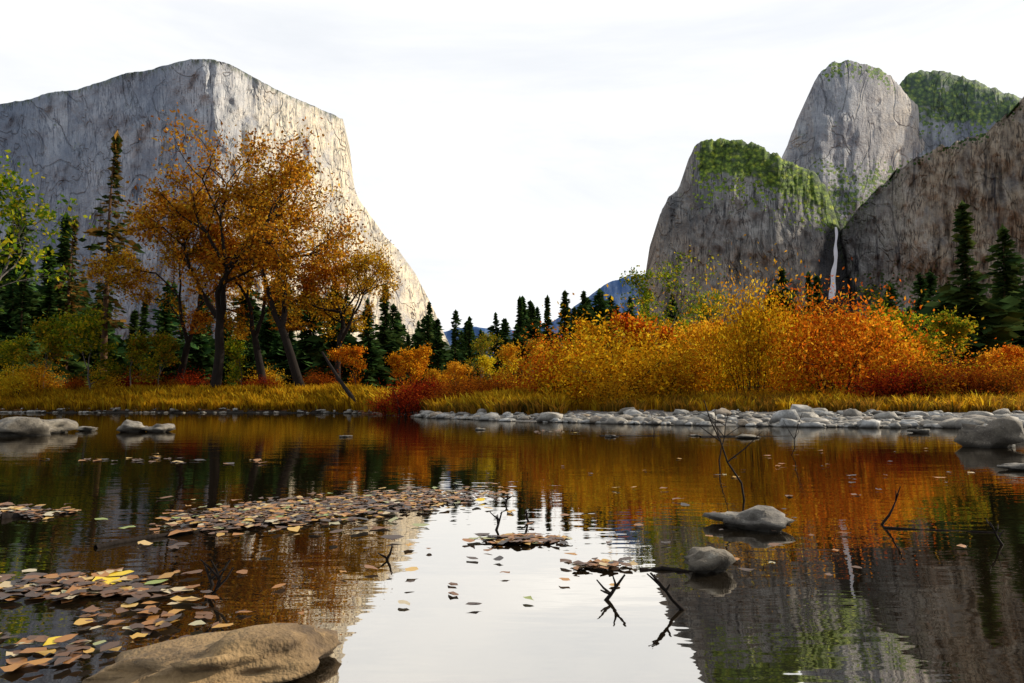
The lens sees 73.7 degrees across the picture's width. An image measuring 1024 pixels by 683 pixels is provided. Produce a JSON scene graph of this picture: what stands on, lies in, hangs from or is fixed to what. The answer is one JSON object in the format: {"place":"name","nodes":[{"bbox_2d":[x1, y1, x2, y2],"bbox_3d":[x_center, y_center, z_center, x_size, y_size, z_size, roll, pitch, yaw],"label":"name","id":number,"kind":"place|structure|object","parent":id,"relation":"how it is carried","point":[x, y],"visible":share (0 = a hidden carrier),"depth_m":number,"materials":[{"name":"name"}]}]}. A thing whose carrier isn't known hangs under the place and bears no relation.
{"place":"outdoors","nodes":[
{"label":"outdoors","id":0,"kind":"place"},
{"bbox_2d":[0,413,1023,682],"bbox_3d":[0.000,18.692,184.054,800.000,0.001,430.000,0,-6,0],"label":"river","id":1,"kind":"structure","parent":0,"point":[904,605],"depth_m":2.46,"materials":[{"name":"liquid"}]},
{"bbox_2d":[82,623,341,682],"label":"boulder","id":2,"kind":"object","parent":1,"relation":"on","point":[275,653],"visible":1,"depth_m":1.24,"materials":[{"name":"stone"}]},
{"bbox_2d":[43,432,575,645],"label":"yellow leaves","id":3,"kind":"object","parent":1,"relation":"on","point":[49,641],"visible":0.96,"depth_m":1.98,"materials":[{"name":"yellow plant"}]},
{"bbox_2d":[0,430,974,671],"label":"floating leaves","id":4,"kind":"object","parent":1,"relation":"on","point":[73,585],"visible":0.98,"depth_m":2.40,"materials":[{"name":"plant"}]},
{"bbox_2d":[0,401,1003,609],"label":"twigs","id":5,"kind":"object","parent":1,"relation":"on","point":[653,577],"visible":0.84,"depth_m":2.69,"materials":[{"name":"wood"}]},
{"bbox_2d":[0,416,1023,573],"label":"river rocks","id":6,"kind":"object","parent":1,"relation":"in","point":[1006,432],"visible":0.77,"depth_m":8.76,"materials":[{"name":"stone"}]},
{"bbox_2d":[0,0,1023,331],"label":"sky","id":7,"kind":"structure","parent":0,"point":[507,150],"materials":[{"name":"white"}]},
{"bbox_2d":[6,409,1023,427],"bbox_3d":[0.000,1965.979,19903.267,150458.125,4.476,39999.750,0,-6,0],"label":"valley floor","id":8,"kind":"structure","parent":0,"point":[577,411],"depth_m":81.87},
{"bbox_2d":[0,332,34,383],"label":"green tree","id":9,"kind":"object","parent":8,"relation":"on","point":[8,348],"visible":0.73,"depth_m":99.57,"materials":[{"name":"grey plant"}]},
{"bbox_2d":[0,266,35,345],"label":"conifer","id":10,"kind":"object","parent":8,"relation":"on","point":[9,291],"visible":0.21,"depth_m":110.95,"materials":[{"name":"green plant"}]},
{"bbox_2d":[0,354,47,398],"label":"bank shrub","id":11,"kind":"object","parent":8,"relation":"on","point":[14,381],"visible":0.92,"depth_m":92.71,"materials":[{"name":"yellow plant"}]},
{"bbox_2d":[0,212,60,347],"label":"conifer","id":12,"kind":"object","parent":8,"relation":"on","point":[3,297],"visible":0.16,"depth_m":116.99,"materials":[{"name":"green plant"}]},
{"bbox_2d":[0,259,74,385],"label":"conifer","id":13,"kind":"object","parent":8,"relation":"on","point":[26,296],"visible":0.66,"depth_m":108.89,"materials":[{"name":"green plant"}]},
{"bbox_2d":[9,349,76,393],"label":"bank shrub","id":14,"kind":"object","parent":8,"relation":"on","point":[42,379],"visible":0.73,"depth_m":95.92,"materials":[{"name":"orange plant"}]},
{"bbox_2d":[12,317,74,387],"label":"green tree","id":15,"kind":"object","parent":8,"relation":"on","point":[49,342],"visible":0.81,"depth_m":96.77,"materials":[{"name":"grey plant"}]},
{"bbox_2d":[0,150,97,311],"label":"tree","id":16,"kind":"object","parent":8,"relation":"on","point":[13,206],"visible":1,"depth_m":67.43,"materials":[{"name":"green plant"}]},
{"bbox_2d":[26,268,73,368],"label":"conifer","id":17,"kind":"object","parent":8,"relation":"on","point":[50,299],"visible":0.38,"depth_m":115.27,"materials":[{"name":"green plant"}]},
{"bbox_2d":[34,212,92,344],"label":"conifer","id":18,"kind":"object","parent":8,"relation":"on","point":[64,245],"visible":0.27,"depth_m":134.79,"materials":[{"name":"green plant"}]},
{"bbox_2d":[44,280,99,387],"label":"conifer","id":19,"kind":"object","parent":8,"relation":"on","point":[75,368],"visible":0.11,"depth_m":120.62,"materials":[{"name":"green plant"}]},
{"bbox_2d":[54,219,93,383],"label":"tall pine","id":20,"kind":"object","parent":8,"relation":"on","point":[70,287],"visible":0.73,"depth_m":119.55,"materials":[{"name":"green plant"}]},
{"bbox_2d":[42,304,123,387],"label":"green tree","id":21,"kind":"object","parent":8,"relation":"on","point":[85,328],"visible":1,"depth_m":94.59,"materials":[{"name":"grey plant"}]},
{"bbox_2d":[76,292,130,375],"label":"conifer","id":22,"kind":"object","parent":8,"relation":"on","point":[118,357],"visible":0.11,"depth_m":139.94,"materials":[{"name":"green plant"}]},
{"bbox_2d":[79,356,132,388],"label":"bank shrub","id":23,"kind":"object","parent":8,"relation":"on","point":[105,383],"visible":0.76,"depth_m":96.58,"materials":[{"name":"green plant"}]},
{"bbox_2d":[78,130,144,385],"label":"tall pine","id":24,"kind":"object","parent":8,"relation":"on","point":[116,149],"visible":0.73,"depth_m":105.79,"materials":[{"name":"green plant"}]},
{"bbox_2d":[119,310,153,382],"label":"conifer","id":25,"kind":"object","parent":8,"relation":"on","point":[134,320],"visible":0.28,"depth_m":151.38,"materials":[{"name":"green plant"}]},
{"bbox_2d":[124,301,153,352],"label":"conifer","id":26,"kind":"object","parent":8,"relation":"on","point":[144,315],"visible":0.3,"depth_m":253.60,"materials":[{"name":"green plant"}]},
{"bbox_2d":[114,330,171,384],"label":"green tree","id":27,"kind":"object","parent":8,"relation":"on","point":[138,346],"visible":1,"depth_m":97.62,"materials":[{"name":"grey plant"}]},
{"bbox_2d":[122,280,184,387],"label":"conifer","id":28,"kind":"object","parent":8,"relation":"on","point":[170,318],"visible":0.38,"depth_m":139.72,"materials":[{"name":"green plant"}]},
{"bbox_2d":[134,330,182,383],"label":"green tree","id":29,"kind":"object","parent":8,"relation":"on","point":[164,343],"visible":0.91,"depth_m":99.28,"materials":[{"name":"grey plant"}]},
{"bbox_2d":[78,195,254,383],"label":"oak","id":30,"kind":"object","parent":8,"relation":"on","point":[101,267],"visible":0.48,"depth_m":101.49,"materials":[{"name":"orange plant"}]},
{"bbox_2d":[159,364,223,387],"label":"bank shrub","id":31,"kind":"object","parent":8,"relation":"on","point":[195,380],"visible":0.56,"depth_m":101.46,"materials":[{"name":"red plant"}]},
{"bbox_2d":[175,295,225,385],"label":"conifer","id":32,"kind":"object","parent":8,"relation":"on","point":[201,353],"visible":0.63,"depth_m":136.99,"materials":[{"name":"green plant"}]},
{"bbox_2d":[0,59,450,349],"bbox_3d":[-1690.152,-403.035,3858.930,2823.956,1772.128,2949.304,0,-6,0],"label":"cliff","id":33,"kind":"structure","parent":8,"relation":"on","point":[60,141],"depth_m":3040.44,"materials":[{"name":"stone"}]},
{"bbox_2d":[214,334,250,385],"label":"green tree","id":34,"kind":"object","parent":8,"relation":"on","point":[232,349],"visible":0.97,"depth_m":108.42,"materials":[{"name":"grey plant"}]},
{"bbox_2d":[206,273,267,387],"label":"conifer","id":35,"kind":"object","parent":8,"relation":"on","point":[256,311],"visible":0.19,"depth_m":164.09,"materials":[{"name":"green plant"}]},
{"bbox_2d":[110,79,379,387],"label":"oak","id":36,"kind":"object","parent":8,"relation":"on","point":[188,214],"visible":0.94,"depth_m":92.92,"materials":[{"name":"orange plant"}]},
{"bbox_2d":[224,313,267,385],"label":"conifer","id":37,"kind":"object","parent":8,"relation":"on","point":[251,358],"visible":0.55,"depth_m":136.02,"materials":[{"name":"green plant"}]},
{"bbox_2d":[160,131,342,386],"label":"oak","id":38,"kind":"object","parent":8,"relation":"on","point":[282,320],"visible":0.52,"depth_m":96.39,"materials":[{"name":"orange plant"}]},
{"bbox_2d":[179,203,352,382],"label":"oak","id":39,"kind":"object","parent":8,"relation":"on","point":[213,232],"visible":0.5,"depth_m":100.92,"materials":[{"name":"orange plant"}]},
{"bbox_2d":[258,305,279,354],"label":"conifer","id":40,"kind":"object","parent":8,"relation":"on","point":[271,335],"visible":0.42,"depth_m":171.43,"materials":[{"name":"green plant"}]},
{"bbox_2d":[240,282,299,385],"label":"conifer","id":41,"kind":"object","parent":8,"relation":"on","point":[276,355],"visible":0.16,"depth_m":147.75,"materials":[{"name":"green plant"}]},
{"bbox_2d":[264,290,327,385],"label":"conifer","id":42,"kind":"object","parent":8,"relation":"on","point":[304,361],"visible":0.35,"depth_m":129.01,"materials":[{"name":"green plant"}]},
{"bbox_2d":[305,285,357,382],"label":"conifer","id":43,"kind":"object","parent":8,"relation":"on","point":[322,345],"visible":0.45,"depth_m":113.44,"materials":[{"name":"green plant"}]},
{"bbox_2d":[267,212,409,383],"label":"autumn tree","id":44,"kind":"object","parent":8,"relation":"on","point":[333,307],"visible":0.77,"depth_m":102.70,"materials":[{"name":"orange plant"}]},
{"bbox_2d":[302,293,378,389],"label":"conifer","id":45,"kind":"object","parent":8,"relation":"on","point":[347,372],"visible":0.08,"depth_m":114.68,"materials":[{"name":"green plant"}]},
{"bbox_2d":[326,341,367,384],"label":"orange tree","id":46,"kind":"object","parent":8,"relation":"on","point":[356,352],"visible":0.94,"depth_m":86.11,"materials":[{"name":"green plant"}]},
{"bbox_2d":[350,306,385,388],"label":"conifer","id":47,"kind":"object","parent":8,"relation":"on","point":[373,357],"visible":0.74,"depth_m":111.73,"materials":[{"name":"green plant"}]},
{"bbox_2d":[357,298,395,388],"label":"conifer","id":48,"kind":"object","parent":8,"relation":"on","point":[384,374],"visible":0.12,"depth_m":122.56,"materials":[{"name":"green plant"}]},
{"bbox_2d":[373,284,407,384],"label":"conifer","id":49,"kind":"object","parent":8,"relation":"on","point":[388,341],"visible":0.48,"depth_m":141.73,"materials":[{"name":"green plant"}]},
{"bbox_2d":[383,302,423,392],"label":"conifer","id":50,"kind":"object","parent":8,"relation":"on","point":[398,328],"visible":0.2,"depth_m":155.37,"materials":[{"name":"green plant"}]},
{"bbox_2d":[373,374,438,416],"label":"rust shrub","id":51,"kind":"object","parent":8,"relation":"on","point":[405,409],"visible":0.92,"depth_m":44.80,"materials":[{"name":"red plant"}]},
{"bbox_2d":[383,343,434,388],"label":"bush","id":52,"kind":"object","parent":8,"relation":"on","point":[393,359],"visible":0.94,"depth_m":78.96,"materials":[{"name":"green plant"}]},
{"bbox_2d":[412,301,444,348],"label":"conifer","id":53,"kind":"object","parent":8,"relation":"on","point":[418,334],"visible":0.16,"depth_m":200.68,"materials":[{"name":"green plant"}]},
{"bbox_2d":[417,326,456,390],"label":"conifer","id":54,"kind":"object","parent":8,"relation":"on","point":[438,346],"visible":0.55,"depth_m":144.99,"materials":[{"name":"green plant"}]},
{"bbox_2d":[433,309,465,381],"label":"conifer","id":55,"kind":"object","parent":8,"relation":"on","point":[452,353],"visible":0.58,"depth_m":151.74,"materials":[{"name":"green plant"}]},
{"bbox_2d":[439,358,473,384],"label":"bush","id":56,"kind":"object","parent":8,"relation":"on","point":[457,368],"visible":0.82,"depth_m":70.62,"materials":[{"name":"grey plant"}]},
{"bbox_2d":[424,369,490,400],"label":"rust shrub","id":57,"kind":"object","parent":8,"relation":"on","point":[459,390],"visible":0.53,"depth_m":44.28,"materials":[{"name":"orange plant"}]},
{"bbox_2d":[448,316,486,384],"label":"conifer","id":58,"kind":"object","parent":8,"relation":"on","point":[469,334],"visible":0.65,"depth_m":121.77,"materials":[{"name":"green plant"}]},
{"bbox_2d":[461,331,502,379],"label":"bush","id":59,"kind":"object","parent":8,"relation":"on","point":[484,344],"visible":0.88,"depth_m":83.98,"materials":[{"name":"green plant"}]},
{"bbox_2d":[480,312,508,380],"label":"conifer","id":60,"kind":"object","parent":8,"relation":"on","point":[495,329],"visible":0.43,"depth_m":178.24,"materials":[{"name":"green plant"}]},
{"bbox_2d":[475,354,523,384],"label":"bush","id":61,"kind":"object","parent":8,"relation":"on","point":[484,360],"visible":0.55,"depth_m":72.14,"materials":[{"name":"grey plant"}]},
{"bbox_2d":[0,382,1023,414],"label":"gold grass","id":62,"kind":"structure","parent":8,"relation":"on","point":[177,397],"depth_m":82.87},
{"bbox_2d":[0,404,1023,428],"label":"cobbles","id":63,"kind":"object","parent":8,"relation":"on","point":[820,417],"visible":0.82,"depth_m":22.93,"materials":[{"name":"stone"}]},
{"bbox_2d":[0,388,1023,415],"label":"riverbank","id":64,"kind":"structure","parent":8,"relation":"on","point":[764,405],"depth_m":30.17,"materials":[{"name":"soil"}]},
{"bbox_2d":[502,296,532,387],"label":"conifer","id":65,"kind":"object","parent":8,"relation":"on","point":[517,333],"visible":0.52,"depth_m":120.47,"materials":[{"name":"green plant"}]},
{"bbox_2d":[493,337,549,389],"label":"bush","id":66,"kind":"object","parent":8,"relation":"on","point":[509,351],"visible":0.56,"depth_m":50.38,"materials":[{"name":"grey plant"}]},
{"bbox_2d":[513,305,548,385],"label":"conifer","id":67,"kind":"object","parent":8,"relation":"on","point":[532,332],"visible":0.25,"depth_m":138.08,"materials":[{"name":"green plant"}]},
{"bbox_2d":[528,294,564,365],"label":"conifer","id":68,"kind":"object","parent":8,"relation":"on","point":[547,314],"visible":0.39,"depth_m":105.58,"materials":[{"name":"green plant"}]},
{"bbox_2d":[497,319,608,396],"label":"willow","id":69,"kind":"object","parent":8,"relation":"on","point":[539,367],"visible":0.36,"depth_m":39.48,"materials":[{"name":"orange plant"}]},
{"bbox_2d":[538,290,573,366],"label":"conifer","id":70,"kind":"object","parent":8,"relation":"on","point":[563,310],"visible":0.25,"depth_m":112.90,"materials":[{"name":"green plant"}]},
{"bbox_2d":[565,291,603,371],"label":"conifer","id":71,"kind":"object","parent":8,"relation":"on","point":[580,307],"visible":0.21,"depth_m":110.78,"materials":[{"name":"green plant"}]},
{"bbox_2d":[566,311,622,361],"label":"bush","id":72,"kind":"object","parent":8,"relation":"on","point":[581,323],"visible":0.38,"depth_m":43.95,"materials":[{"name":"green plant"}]},
{"bbox_2d":[592,288,608,358],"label":"conifer","id":73,"kind":"object","parent":8,"relation":"on","point":[598,297],"visible":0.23,"depth_m":129.02,"materials":[{"name":"green plant"}]},
{"bbox_2d":[573,365,649,403],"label":"yellow shrub","id":74,"kind":"object","parent":8,"relation":"on","point":[608,394],"visible":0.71,"depth_m":33.06,"materials":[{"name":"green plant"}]},
{"bbox_2d":[461,284,763,403],"bbox_3d":[4.902,0.520,36.799,14.444,5.970,14.614,1,-6,-11],"label":"willow","id":75,"kind":"object","parent":8,"relation":"on","point":[583,372],"visible":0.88,"depth_m":34.54,"materials":[{"name":"yellow plant"}]},
{"bbox_2d":[583,341,683,398],"bbox_3d":[5.812,1.618,35.481,4.519,3.521,4.617,3,-6,-27],"label":"yellow shrub","id":76,"kind":"object","parent":8,"relation":"on","point":[631,382],"visible":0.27,"depth_m":35.01,"materials":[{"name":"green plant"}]},
{"bbox_2d":[606,304,682,361],"bbox_3d":[8.611,1.045,45.072,5.199,6.712,3.845,0,-6,-3],"label":"bush","id":77,"kind":"object","parent":8,"relation":"on","point":[628,323],"visible":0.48,"depth_m":44.34,"materials":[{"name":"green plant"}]},
{"bbox_2d":[609,288,709,391],"bbox_3d":[9.559,0.432,45.070,9.536,7.504,9.762,4,-7,-37],"label":"willow","id":78,"kind":"object","parent":8,"relation":"on","point":[657,331],"visible":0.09,"depth_m":44.16,"materials":[{"name":"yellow plant"}]},
{"bbox_2d":[609,245,724,348],"bbox_3d":[11.665,-1.280,55.257,8.494,13.086,11.413,2,-6,-21],"label":"sparse tree","id":79,"kind":"object","parent":8,"relation":"on","point":[640,287],"visible":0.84,"depth_m":54.62,"materials":[{"name":"green plant"}]},
{"bbox_2d":[626,312,736,392],"bbox_3d":[10.121,0.801,38.026,7.642,5.253,7.756,4,-7,-34],"label":"willow","id":80,"kind":"object","parent":8,"relation":"on","point":[697,364],"visible":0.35,"depth_m":36.96,"materials":[{"name":"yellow plant"}]},
{"bbox_2d":[643,333,720,395],"bbox_3d":[8.649,1.540,37.413,4.903,3.739,4.799,-5,-8,42],"label":"yellow shrub","id":81,"kind":"object","parent":8,"relation":"on","point":[675,382],"visible":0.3,"depth_m":36.77,"materials":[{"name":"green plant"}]},
{"bbox_2d":[672,288,731,367],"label":"sparse tree","id":82,"kind":"object","parent":8,"relation":"on","point":[717,297],"visible":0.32,"depth_m":68.21,"materials":[{"name":"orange plant"}]},
{"bbox_2d":[667,313,745,377],"bbox_3d":[13.506,1.302,46.774,4.822,6.512,5.016,4,-7,-38],"label":"bush","id":83,"kind":"object","parent":8,"relation":"on","point":[697,330],"visible":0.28,"depth_m":46.61,"materials":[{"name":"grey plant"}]},
{"bbox_2d":[653,234,823,398],"bbox_3d":[11.789,-1.244,35.257,8.437,8.834,8.241,-4,-7,36],"label":"willow","id":84,"kind":"object","parent":8,"relation":"on","point":[756,337],"visible":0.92,"depth_m":34.34,"materials":[{"name":"yellow plant"}]},
{"bbox_2d":[645,138,850,352],"bbox_3d":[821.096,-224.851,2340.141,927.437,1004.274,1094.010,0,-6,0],"label":"cliff","id":85,"kind":"structure","parent":8,"relation":"on","point":[724,196],"depth_m":2129.88,"materials":[{"name":"stone"}]},
{"bbox_2d":[744,267,804,390],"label":"conifer","id":86,"kind":"object","parent":8,"relation":"on","point":[781,275],"visible":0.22,"depth_m":72.93,"materials":[{"name":"green plant"}]},
{"bbox_2d":[761,321,874,392],"bbox_3d":[15.658,1.063,34.958,5.262,4.100,5.376,-3,-6,24],"label":"bush","id":87,"kind":"object","parent":8,"relation":"on","point":[805,381],"visible":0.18,"depth_m":34.40,"materials":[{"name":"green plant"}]},
{"bbox_2d":[731,250,973,399],"bbox_3d":[15.229,-0.773,33.488,10.784,7.556,10.945,1,-6,-11],"label":"willow","id":88,"kind":"object","parent":8,"relation":"on","point":[852,355],"visible":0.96,"depth_m":32.28,"materials":[{"name":"orange plant"}]},
{"bbox_2d":[782,60,924,229],"bbox_3d":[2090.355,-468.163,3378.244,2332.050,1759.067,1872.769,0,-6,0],"label":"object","id":89,"kind":"structure","parent":8,"relation":"on","point":[855,141],"depth_m":2985.58,"materials":[{"name":"stone"}]},
{"bbox_2d":[827,355,935,399],"bbox_3d":[16.238,1.720,29.243,4.599,2.268,3.121,1,-6,-13],"label":"rust shrub","id":90,"kind":"object","parent":8,"relation":"on","point":[888,384],"visible":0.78,"depth_m":29.15,"materials":[{"name":"orange plant"}]},
{"bbox_2d":[833,282,939,391],"bbox_3d":[31.819,0.191,58.419,9.106,10.440,6.777,-5,-7,40],"label":"sparse tree","id":91,"kind":"object","parent":8,"relation":"on","point":[872,307],"visible":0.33,"depth_m":57.63,"materials":[{"name":"orange plant"}]},
{"bbox_2d":[863,311,918,364],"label":"bush","id":92,"kind":"object","parent":8,"relation":"on","point":[892,332],"visible":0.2,"depth_m":43.10,"materials":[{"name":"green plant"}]},
{"bbox_2d":[847,353,953,397],"bbox_3d":[16.951,1.650,30.084,4.482,2.429,3.913,-3,-7,31],"label":"rust shrub","id":93,"kind":"object","parent":8,"relation":"on","point":[923,389],"visible":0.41,"depth_m":29.63,"materials":[{"name":"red plant"}]},
{"bbox_2d":[876,308,941,364],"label":"bush","id":94,"kind":"object","parent":8,"relation":"on","point":[903,317],"visible":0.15,"depth_m":54.66,"materials":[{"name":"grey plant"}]},
{"bbox_2d":[849,318,976,392],"bbox_3d":[19.764,1.004,34.147,7.688,3.939,6.210,3,-7,-31],"label":"willow","id":95,"kind":"object","parent":8,"relation":"on","point":[904,359],"visible":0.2,"depth_m":33.22,"materials":[{"name":"orange plant"}]},
{"bbox_2d":[862,349,989,398],"bbox_3d":[17.617,1.547,30.175,4.292,2.664,4.916,4,-7,-35],"label":"rust shrub","id":96,"kind":"object","parent":8,"relation":"on","point":[931,382],"visible":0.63,"depth_m":29.59,"materials":[{"name":"orange plant"}]},
{"bbox_2d":[911,272,950,372],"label":"conifer","id":97,"kind":"object","parent":8,"relation":"on","point":[919,284],"visible":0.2,"depth_m":75.74,"materials":[{"name":"green plant"}]},
{"bbox_2d":[839,97,1023,351],"bbox_3d":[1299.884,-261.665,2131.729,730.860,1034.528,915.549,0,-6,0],"label":"cliff","id":98,"kind":"structure","parent":8,"relation":"on","point":[899,225],"depth_m":1994.19,"materials":[{"name":"stone"}]},
{"bbox_2d":[889,305,985,369],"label":"green tree","id":99,"kind":"object","parent":8,"relation":"on","point":[950,330],"visible":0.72,"depth_m":46.59,"materials":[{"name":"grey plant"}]},
{"bbox_2d":[899,70,1021,156],"bbox_3d":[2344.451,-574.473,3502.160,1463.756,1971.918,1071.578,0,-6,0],"label":"mountain","id":100,"kind":"structure","parent":8,"relation":"on","point":[952,108],"depth_m":3602.10,"materials":[{"name":"plant"}]},
{"bbox_2d":[903,348,1023,396],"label":"rust shrub","id":101,"kind":"object","parent":8,"relation":"on","point":[970,379],"visible":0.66,"depth_m":30.29,"materials":[{"name":"orange plant"}]},
{"bbox_2d":[909,200,1023,372],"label":"conifer","id":102,"kind":"object","parent":8,"relation":"on","point":[1001,320],"visible":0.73,"depth_m":62.10,"materials":[{"name":"green plant"}]},
{"bbox_2d":[948,352,1023,395],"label":"rust shrub","id":103,"kind":"object","parent":8,"relation":"on","point":[994,381],"visible":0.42,"depth_m":30.41,"materials":[{"name":"orange plant"}]},
{"bbox_2d":[984,223,1023,371],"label":"conifer","id":104,"kind":"object","parent":8,"relation":"on","point":[1008,261],"visible":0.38,"depth_m":66.82,"materials":[{"name":"green plant"}]},
{"bbox_2d":[994,339,1023,369],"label":"bush","id":105,"kind":"object","parent":8,"relation":"on","point":[1007,349],"visible":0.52,"depth_m":42.91,"materials":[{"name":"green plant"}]},
{"bbox_2d":[444,275,644,356],"bbox_3d":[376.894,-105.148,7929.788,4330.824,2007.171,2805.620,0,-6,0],"label":"ridge","id":106,"kind":"structure","parent":0,"point":[614,288],"depth_m":8316.66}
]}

